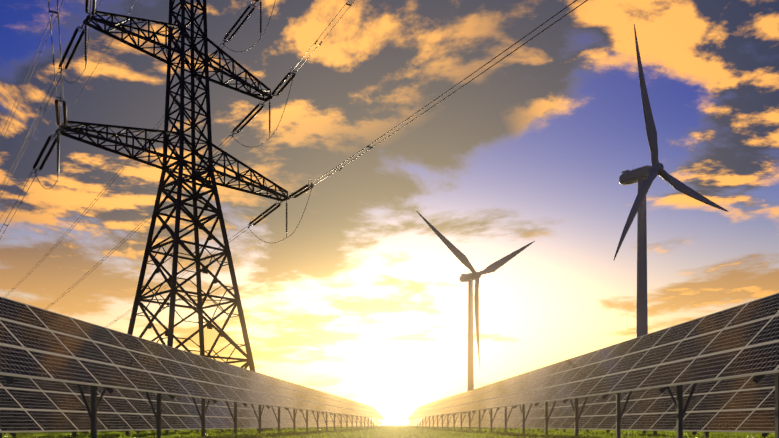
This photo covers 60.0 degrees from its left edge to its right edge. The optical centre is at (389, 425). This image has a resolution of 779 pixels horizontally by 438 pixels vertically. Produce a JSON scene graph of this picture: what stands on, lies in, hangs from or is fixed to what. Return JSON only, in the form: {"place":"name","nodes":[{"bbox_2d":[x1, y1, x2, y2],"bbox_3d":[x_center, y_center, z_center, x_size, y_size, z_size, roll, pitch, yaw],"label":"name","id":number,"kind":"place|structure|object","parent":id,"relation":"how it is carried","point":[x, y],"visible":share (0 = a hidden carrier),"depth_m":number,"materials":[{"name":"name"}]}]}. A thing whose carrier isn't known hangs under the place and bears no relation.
{"place":"outdoors","nodes":[
{"label":"outdoors","id":0,"kind":"place"},
{"bbox_2d":[2,423,774,437],"bbox_3d":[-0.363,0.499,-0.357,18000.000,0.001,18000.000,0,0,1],"label":"ground","id":1,"kind":"structure","parent":0,"point":[382,425],"depth_m":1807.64,"materials":[{"name":"green plant"}]},
{"bbox_2d":[55,0,288,430],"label":"transmission tower","id":2,"kind":"structure","parent":1,"relation":"on","point":[178,203],"depth_m":61.43,"materials":[{"name":"grey metal"}]},
{"bbox_2d":[4,0,371,320],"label":"insulators","id":3,"kind":"object","parent":2,"relation":"hanging from","point":[56,140],"visible":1,"depth_m":61.51,"materials":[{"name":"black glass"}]},
{"bbox_2d":[0,0,587,326],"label":"conductors","id":4,"kind":"object","parent":2,"relation":"attached to","point":[229,135],"visible":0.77,"depth_m":61.29,"materials":[{"name":"black"}]},
{"bbox_2d":[0,375,375,437],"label":"solar array","id":5,"kind":"object","parent":1,"relation":"on","point":[31,405],"visible":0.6,"depth_m":29.59,"materials":[{"name":"black glass"}]},
{"bbox_2d":[0,296,384,437],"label":"solar array","id":6,"kind":"object","parent":1,"relation":"on","point":[39,343],"visible":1,"depth_m":21.83,"materials":[{"name":"black glass"}]},
{"bbox_2d":[417,211,534,390],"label":"wind turbine","id":7,"kind":"object","parent":1,"relation":"on","point":[469,278],"visible":0.94,"depth_m":367.13,"materials":[{"name":"white metal"}]},
{"bbox_2d":[407,293,778,437],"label":"solar array","id":8,"kind":"object","parent":1,"relation":"on","point":[741,340],"visible":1,"depth_m":20.88,"materials":[{"name":"black glass"}]},
{"bbox_2d":[416,373,774,437],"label":"solar array","id":9,"kind":"object","parent":1,"relation":"on","point":[744,404],"visible":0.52,"depth_m":29.43,"materials":[{"name":"black glass"}]},
{"bbox_2d":[614,24,728,337],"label":"wind turbine","id":10,"kind":"object","parent":1,"relation":"on","point":[644,177],"visible":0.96,"depth_m":215.97,"materials":[{"name":"white"}]},
{"bbox_2d":[0,0,778,424],"label":"sky","id":11,"kind":"structure","parent":0,"point":[364,303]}
]}

